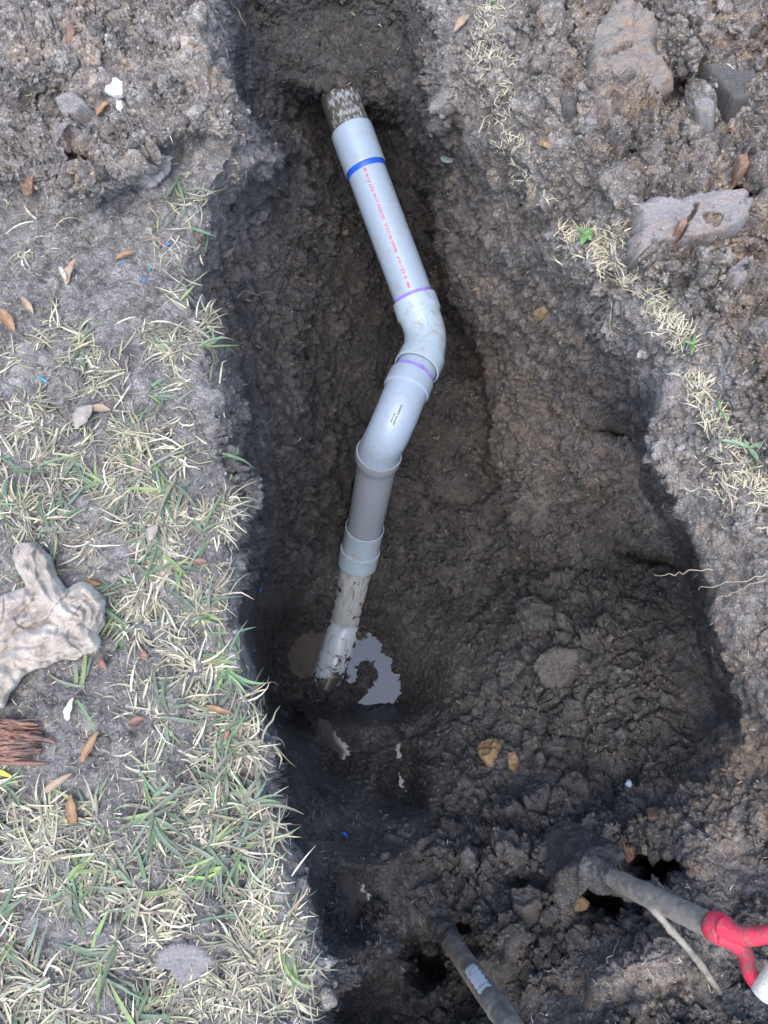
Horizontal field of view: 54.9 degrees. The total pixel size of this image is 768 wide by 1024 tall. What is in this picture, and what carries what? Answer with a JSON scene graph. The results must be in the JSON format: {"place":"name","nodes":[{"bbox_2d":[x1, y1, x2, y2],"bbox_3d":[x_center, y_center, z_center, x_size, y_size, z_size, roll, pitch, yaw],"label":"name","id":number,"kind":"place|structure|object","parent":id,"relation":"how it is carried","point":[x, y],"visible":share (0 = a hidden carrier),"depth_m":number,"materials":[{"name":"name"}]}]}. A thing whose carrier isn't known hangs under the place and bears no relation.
{"place":"outdoors","nodes":[
{"label":"outdoors","id":0,"kind":"place"},
{"bbox_2d":[0,0,767,1023],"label":"ground","id":1,"kind":"structure","parent":0,"point":[724,690],"depth_m":1.63,"materials":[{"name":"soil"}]},
{"bbox_2d":[0,770,12,776],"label":"leaf","id":2,"kind":"object","parent":1,"relation":"on","point":[4,773],"visible":1,"depth_m":1.17,"materials":[{"name":"yellow plant"}]},
{"bbox_2d":[0,309,14,331],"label":"leaf","id":3,"kind":"object","parent":1,"relation":"on","point":[6,320],"visible":1,"depth_m":1.42,"materials":[{"name":"brown plant"}]},
{"bbox_2d":[20,297,33,313],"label":"leaf","id":4,"kind":"object","parent":1,"relation":"on","point":[26,304],"visible":1,"depth_m":1.44,"materials":[{"name":"brown plant"}]},
{"bbox_2d":[19,170,35,196],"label":"clod","id":5,"kind":"object","parent":1,"relation":"on","point":[27,187],"visible":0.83,"depth_m":1.48,"materials":[{"name":"orange"}]},
{"bbox_2d":[0,718,55,765],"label":"broom","id":6,"kind":"object","parent":1,"relation":"on","point":[19,744],"visible":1,"depth_m":1.17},
{"bbox_2d":[0,543,105,707],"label":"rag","id":7,"kind":"object","parent":1,"relation":"on","point":[47,618],"visible":1,"depth_m":1.22,"materials":[{"name":"beige fabric"}]},
{"bbox_2d":[43,773,71,792],"bbox_3d":[-0.514,0.427,1.164,0.050,0.011,0.014,-38,76,-11],"label":"leaf","id":8,"kind":"object","parent":1,"relation":"on","point":[54,784],"visible":1,"depth_m":1.16,"materials":[{"name":"beige plant"}]},
{"bbox_2d":[58,266,66,280],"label":"leaf","id":9,"kind":"object","parent":1,"relation":"on","point":[62,274],"visible":1,"depth_m":1.44,"materials":[{"name":"grey plant"}]},
{"bbox_2d":[63,698,73,720],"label":"leaf","id":10,"kind":"object","parent":1,"relation":"on","point":[67,709],"visible":1,"depth_m":1.19,"materials":[{"name":"white plant"}]},
{"bbox_2d":[63,259,75,283],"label":"leaf","id":11,"kind":"object","parent":1,"relation":"on","point":[68,269],"visible":1,"depth_m":1.44,"materials":[{"name":"brown plant"}]},
{"bbox_2d":[66,27,74,44],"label":"clod","id":12,"kind":"object","parent":1,"relation":"on","point":[70,32],"visible":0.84,"depth_m":1.53,"materials":[{"name":"orange plant"}]},
{"bbox_2d":[65,794,76,824],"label":"leaf","id":13,"kind":"object","parent":1,"relation":"on","point":[70,813],"visible":1,"depth_m":1.15,"materials":[{"name":"plant"}]},
{"bbox_2d":[55,91,95,124],"bbox_3d":[-0.621,-0.809,1.516,0.088,0.103,0.066,0,72,0],"label":"clod","id":14,"kind":"object","parent":1,"relation":"on","point":[75,106],"visible":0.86,"depth_m":1.48,"materials":[{"name":"grey"}]},
{"bbox_2d":[72,405,92,428],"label":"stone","id":15,"kind":"object","parent":1,"relation":"on","point":[81,415],"visible":1,"depth_m":1.35,"materials":[{"name":"grey stone"}]},
{"bbox_2d":[80,731,98,761],"bbox_3d":[-0.472,0.377,1.186,0.015,0.018,0.055,18,73,6],"label":"leaf","id":16,"kind":"object","parent":1,"relation":"on","point":[87,748],"visible":1,"depth_m":1.18,"materials":[{"name":"orange plant"}]},
{"bbox_2d":[82,579,100,585],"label":"leaf","id":17,"kind":"object","parent":1,"relation":"on","point":[92,582],"visible":0.77,"depth_m":1.27,"materials":[{"name":"orange plant"}]},
{"bbox_2d":[92,403,110,411],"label":"leaf","id":18,"kind":"object","parent":1,"relation":"on","point":[100,407],"visible":1,"depth_m":1.36,"materials":[{"name":"brown plant"}]},
{"bbox_2d":[96,102,107,116],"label":"leaf","id":19,"kind":"object","parent":1,"relation":"on","point":[100,107],"visible":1,"depth_m":1.50,"materials":[{"name":"brown plant"}]},
{"bbox_2d":[98,657,106,668],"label":"leaf","id":20,"kind":"object","parent":1,"relation":"on","point":[101,664],"visible":1,"depth_m":1.22,"materials":[{"name":"plant"}]},
{"bbox_2d":[105,77,123,97],"bbox_3d":[-0.542,-0.853,1.490,0.043,0.024,0.046,0,72,0],"label":"lime patch","id":21,"kind":"object","parent":1,"relation":"on","point":[114,88],"visible":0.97,"depth_m":1.48,"materials":[{"name":"white"}]},
{"bbox_2d":[116,101,122,110],"bbox_3d":[-0.529,-0.812,1.488,0.016,0.019,0.028,-13,72,-4],"label":"lime patch","id":22,"kind":"object","parent":1,"relation":"on","point":[119,105],"visible":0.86,"depth_m":1.48,"materials":[{"name":"white"}]},
{"bbox_2d":[116,250,134,258],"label":"leaf","id":23,"kind":"object","parent":1,"relation":"on","point":[124,253],"visible":1,"depth_m":1.46,"materials":[{"name":"brown plant"}]},
{"bbox_2d":[128,716,144,725],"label":"leaf","id":24,"kind":"object","parent":1,"relation":"on","point":[135,720],"visible":1,"depth_m":1.19,"materials":[{"name":"plant"}]},
{"bbox_2d":[138,650,148,660],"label":"leaf","id":25,"kind":"object","parent":1,"relation":"on","point":[141,653],"visible":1,"depth_m":1.22,"materials":[{"name":"plant"}]},
{"bbox_2d":[146,524,157,540],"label":"leaf","id":26,"kind":"object","parent":1,"relation":"on","point":[151,531],"visible":1,"depth_m":1.28,"materials":[{"name":"white plant"}]},
{"bbox_2d":[135,152,173,189],"bbox_3d":[-0.478,-0.706,1.504,0.086,0.087,0.107,37,76,11],"label":"clay slab","id":27,"kind":"object","parent":1,"relation":"on","point":[151,182],"depth_m":1.50,"materials":[{"name":"white stone"}]},
{"bbox_2d":[0,173,320,1023],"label":"grass","id":28,"kind":"structure","parent":1,"relation":"on","point":[206,873],"depth_m":1.17,"materials":[{"name":"green plant"}]},
{"bbox_2d":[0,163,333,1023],"bbox_3d":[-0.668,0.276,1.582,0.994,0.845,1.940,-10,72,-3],"label":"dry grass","id":29,"kind":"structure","parent":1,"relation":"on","point":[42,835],"depth_m":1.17,"materials":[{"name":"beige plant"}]},
{"bbox_2d":[153,941,218,988],"bbox_3d":[-0.296,0.666,1.102,0.088,0.023,0.064,29,74,9],"label":"stone","id":30,"kind":"object","parent":1,"relation":"on","point":[178,957],"visible":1,"depth_m":1.09,"materials":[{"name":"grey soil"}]},
{"bbox_2d":[193,558,206,564],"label":"leaf","id":31,"kind":"object","parent":1,"relation":"on","point":[199,561],"visible":1,"depth_m":1.27,"materials":[{"name":"pink plant"}]},
{"bbox_2d":[206,705,231,713],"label":"leaf","id":32,"kind":"object","parent":1,"relation":"on","point":[217,709],"visible":1,"depth_m":1.20,"materials":[{"name":"orange plant"}]},
{"bbox_2d":[223,729,229,741],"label":"leaf","id":33,"kind":"object","parent":1,"relation":"on","point":[226,734],"visible":1,"depth_m":1.19,"materials":[{"name":"plant"}]},
{"bbox_2d":[230,0,245,26],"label":"stalk","id":34,"kind":"object","parent":1,"relation":"on","point":[239,13],"visible":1,"depth_m":1.93,"materials":[{"name":"plant"}]},
{"bbox_2d":[238,290,272,296],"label":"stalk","id":35,"kind":"object","parent":1,"relation":"on","point":[254,293],"visible":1,"depth_m":1.88,"materials":[{"name":"grey plant"}]},
{"bbox_2d":[255,927,293,948],"bbox_3d":[-0.159,0.621,1.075,0.077,0.068,0.006,-31,75,-10],"label":"stalk","id":36,"kind":"object","parent":1,"relation":"on","point":[272,939],"visible":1,"depth_m":1.07,"materials":[{"name":"beige plant"}]},
{"bbox_2d":[264,806,291,855],"bbox_3d":[-0.169,0.502,1.163,0.008,0.017,0.086,-30,74,-9],"label":"stalk","id":37,"kind":"object","parent":1,"relation":"on","point":[288,852],"visible":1,"depth_m":1.16,"materials":[{"name":"beige plant"}]},
{"bbox_2d":[287,888,307,914],"bbox_3d":[-0.125,0.566,1.075,0.005,0.069,0.059,37,76,11],"label":"stalk","id":38,"kind":"object","parent":1,"relation":"on","point":[295,905],"visible":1,"depth_m":1.07,"materials":[{"name":"beige plant"}]},
{"bbox_2d":[287,630,323,698],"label":"puddle water","id":39,"kind":"structure","parent":1,"relation":"on","point":[302,655],"depth_m":2.60,"materials":[{"name":"brown liquid"}]},
{"bbox_2d":[318,718,349,759],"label":"puddle water","id":40,"kind":"structure","parent":1,"relation":"on","point":[335,743],"depth_m":2.24,"materials":[{"name":"grey liquid"}]},
{"bbox_2d":[341,874,370,924],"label":"puddle water","id":41,"kind":"structure","parent":1,"relation":"on","point":[354,893],"depth_m":1.63,"materials":[{"name":"grey liquid"}]},
{"bbox_2d":[338,633,400,704],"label":"puddle water","id":42,"kind":"structure","parent":1,"relation":"on","point":[386,689],"depth_m":2.58,"materials":[{"name":"grey liquid"}]},
{"bbox_2d":[312,86,445,691],"bbox_3d":[-0.043,-0.285,2.402,0.431,1.156,1.890,3,72,1],"label":"drain pipe","id":43,"kind":"object","parent":1,"relation":"on","point":[414,372],"visible":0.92,"depth_m":2.09,"materials":[{"name":"white plastic"}]},
{"bbox_2d":[0,0,767,1023],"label":"soil crumbs","id":44,"kind":"object","parent":1,"relation":"on","point":[710,434],"visible":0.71,"depth_m":1.52,"materials":[{"name":"brown soil"}]},
{"bbox_2d":[0,0,767,1023],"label":"soil clods","id":45,"kind":"object","parent":1,"relation":"on","point":[326,994],"visible":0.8,"depth_m":1.49,"materials":[{"name":"brown soil"}]},
{"bbox_2d":[395,744,401,760],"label":"puddle water","id":46,"kind":"structure","parent":1,"relation":"on","point":[399,755],"depth_m":2.23,"materials":[{"name":"grey liquid"}]},
{"bbox_2d":[398,773,406,792],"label":"puddle water","id":47,"kind":"structure","parent":1,"relation":"on","point":[401,781],"depth_m":2.20,"materials":[{"name":"grey liquid"}]},
{"bbox_2d":[440,156,453,162],"bbox_3d":[0.167,-0.912,1.911,0.043,0.026,0.008,0,72,0],"label":"plastic shard","id":48,"kind":"object","parent":1,"relation":"on","point":[445,159],"visible":0.99,"depth_m":1.91,"materials":[{"name":"grey plastic"}]},
{"bbox_2d":[454,14,469,31],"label":"leaf","id":49,"kind":"object","parent":1,"relation":"on","point":[461,21],"visible":1,"depth_m":1.74,"materials":[{"name":"brown plant"}]},
{"bbox_2d":[410,892,523,1023],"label":"shovel","id":50,"kind":"object","parent":1,"relation":"on","point":[495,1004],"visible":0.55,"depth_m":1.34,"materials":[{"name":"grey metal"}]},
{"bbox_2d":[477,738,501,766],"bbox_3d":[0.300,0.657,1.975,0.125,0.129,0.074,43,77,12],"label":"leaf","id":51,"kind":"object","parent":1,"relation":"on","point":[488,750],"visible":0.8,"depth_m":1.94,"materials":[{"name":"brown plant"}]},
{"bbox_2d":[460,950,521,986],"bbox_3d":[0.245,0.943,1.553,0.185,0.178,0.073,-15,73,-5],"label":"clod","id":52,"kind":"object","parent":1,"relation":"on","point":[498,975],"visible":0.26,"depth_m":1.48,"materials":[{"name":"soil"}]},
{"bbox_2d":[508,751,519,773],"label":"leaf","id":53,"kind":"object","parent":1,"relation":"on","point":[513,761],"visible":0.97,"depth_m":1.91,"materials":[{"name":"plant"}]},
{"bbox_2d":[509,883,544,930],"bbox_3d":[0.307,0.849,1.562,0.083,0.113,0.122,0,72,0],"label":"clod","id":54,"kind":"object","parent":1,"relation":"on","point":[527,907],"visible":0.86,"depth_m":1.53,"materials":[{"name":"grey soil"}]},
{"bbox_2d":[518,595,543,636],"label":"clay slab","id":55,"kind":"structure","parent":1,"relation":"on","point":[531,632],"depth_m":2.10,"materials":[{"name":"grey soil"}]},
{"bbox_2d":[533,306,549,321],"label":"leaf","id":56,"kind":"object","parent":1,"relation":"on","point":[540,313],"visible":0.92,"depth_m":1.79,"materials":[{"name":"brown plant"}]},
{"bbox_2d":[538,139,551,148],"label":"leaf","id":57,"kind":"object","parent":1,"relation":"on","point":[543,143],"visible":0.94,"depth_m":1.50,"materials":[{"name":"brown plant"}]},
{"bbox_2d":[532,644,582,690],"bbox_3d":[0.477,0.425,2.005,0.157,0.150,0.128,0,72,0],"label":"clay slab","id":58,"kind":"object","parent":1,"relation":"on","point":[557,665],"depth_m":1.96,"materials":[{"name":"soil"}]},
{"bbox_2d":[560,87,576,121],"bbox_3d":[0.374,-0.813,1.492,0.043,0.068,0.047,0,72,0],"label":"clod","id":59,"kind":"object","parent":1,"relation":"on","point":[569,107],"visible":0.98,"depth_m":1.47,"materials":[{"name":"grey soil"}]},
{"bbox_2d":[574,896,589,911],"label":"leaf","id":60,"kind":"object","parent":1,"relation":"on","point":[583,903],"visible":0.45,"depth_m":1.52,"materials":[{"name":"brown plant"}]},
{"bbox_2d":[577,227,594,244],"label":"weed","id":61,"kind":"object","parent":1,"relation":"on","point":[585,235],"visible":1,"depth_m":1.46,"materials":[{"name":"green plant"}]},
{"bbox_2d":[609,301,612,340],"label":"stalk","id":62,"kind":"object","parent":1,"relation":"on","point":[610,321],"visible":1,"depth_m":1.51,"materials":[{"name":"beige plant"}]},
{"bbox_2d":[606,938,618,962],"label":"stalk","id":63,"kind":"object","parent":1,"relation":"on","point":[613,950],"visible":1,"depth_m":1.38,"materials":[{"name":"grey plant"}]},
{"bbox_2d":[458,0,767,528],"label":"dry grass","id":64,"kind":"structure","parent":1,"relation":"on","point":[699,376],"depth_m":1.42,"materials":[{"name":"beige plant"}]},
{"bbox_2d":[621,842,635,862],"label":"leaf","id":65,"kind":"object","parent":1,"relation":"on","point":[630,851],"visible":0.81,"depth_m":1.61,"materials":[{"name":"brown plant"}]},
{"bbox_2d":[625,779,631,787],"bbox_3d":[0.580,0.646,1.756,0.024,0.023,0.014,-44,77,-13],"label":"white cap","id":66,"kind":"object","parent":1,"relation":"on","point":[628,783],"visible":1,"depth_m":1.75,"materials":[{"name":"plastic"}]},
{"bbox_2d":[587,0,673,117],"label":"clay slab","id":67,"kind":"object","parent":1,"relation":"on","point":[623,40],"depth_m":1.48,"materials":[{"name":"grey stone"}]},
{"bbox_2d":[645,806,657,821],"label":"clod","id":68,"kind":"object","parent":1,"relation":"on","point":[650,814],"visible":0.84,"depth_m":1.64,"materials":[{"name":"orange soil"}]},
{"bbox_2d":[541,818,767,1004],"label":"shovel","id":69,"kind":"object","parent":1,"relation":"on","point":[580,860],"visible":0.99,"depth_m":1.36,"materials":[{"name":"grey metal"}]},
{"bbox_2d":[638,897,722,994],"bbox_3d":[0.536,0.780,1.294,0.020,0.175,0.307,-40,76,-12],"label":"stick","id":70,"kind":"object","parent":1,"relation":"on","point":[671,930],"visible":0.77,"depth_m":1.24,"materials":[{"name":"beige wood"}]},
{"bbox_2d":[654,568,712,575],"bbox_3d":[0.577,0.116,1.426,0.094,0.053,0.009,0,72,0],"label":"root","id":71,"kind":"object","parent":1,"relation":"attached to","point":[686,571],"visible":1,"depth_m":1.42,"materials":[{"name":"beige plant"}]},
{"bbox_2d":[625,188,753,273],"bbox_3d":[0.577,-0.550,1.423,0.250,0.146,0.120,-10,72,-3],"label":"clay slab","id":72,"kind":"object","parent":1,"relation":"on","point":[652,217],"depth_m":1.38,"materials":[{"name":"white stone"}]},
{"bbox_2d":[672,217,687,245],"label":"leaf","id":73,"kind":"object","parent":72,"relation":"on","point":[679,228],"visible":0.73,"depth_m":1.35,"materials":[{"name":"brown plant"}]},
{"bbox_2d":[683,332,696,354],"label":"weed","id":74,"kind":"object","parent":1,"relation":"on","point":[692,348],"visible":1,"depth_m":1.37,"materials":[{"name":"green plant"}]},
{"bbox_2d":[693,97,715,132],"bbox_3d":[0.621,-0.759,1.436,0.066,0.094,0.042,0,72,0],"label":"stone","id":75,"kind":"object","parent":1,"relation":"on","point":[704,108],"visible":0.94,"depth_m":1.40,"materials":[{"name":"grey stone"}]},
{"bbox_2d":[716,399,726,421],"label":"weed","id":76,"kind":"object","parent":1,"relation":"on","point":[723,413],"visible":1,"depth_m":1.35,"materials":[{"name":"green plant"}]},
{"bbox_2d":[697,61,757,124],"bbox_3d":[0.672,-0.806,1.458,0.112,0.128,0.097,0,72,0],"label":"clod","id":77,"kind":"object","parent":1,"relation":"on","point":[732,97],"visible":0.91,"depth_m":1.41,"materials":[{"name":"grey soil"}]},
{"bbox_2d":[698,573,766,589],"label":"root","id":78,"kind":"object","parent":1,"relation":"on","point":[736,581],"visible":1,"depth_m":1.35,"materials":[{"name":"beige plant"}]},
{"bbox_2d":[720,257,748,293],"bbox_3d":[0.647,-0.420,1.384,0.045,0.104,0.098,32,75,10],"label":"clod","id":79,"kind":"object","parent":1,"relation":"on","point":[736,274],"visible":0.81,"depth_m":1.35,"materials":[{"name":"grey"}]},
{"bbox_2d":[730,152,748,186],"bbox_3d":[0.672,-0.649,1.402,0.020,0.061,0.042,0,72,0],"label":"leaf","id":80,"kind":"object","parent":1,"relation":"on","point":[740,165],"visible":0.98,"depth_m":1.39,"materials":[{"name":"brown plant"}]},
{"bbox_2d":[717,439,763,461],"bbox_3d":[0.638,-0.123,1.323,0.080,0.026,0.041,29,74,9],"label":"weed","id":81,"kind":"object","parent":1,"relation":"on","point":[753,453],"visible":0.95,"depth_m":1.31,"materials":[{"name":"green plant"}]},
{"bbox_2d":[717,579,764,598],"bbox_3d":[0.651,0.142,1.355,0.073,0.062,0.006,-21,73,-7],"label":"root","id":82,"kind":"object","parent":1,"relation":"on","point":[744,588],"visible":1,"depth_m":1.35,"materials":[{"name":"beige plant"}]}
]}

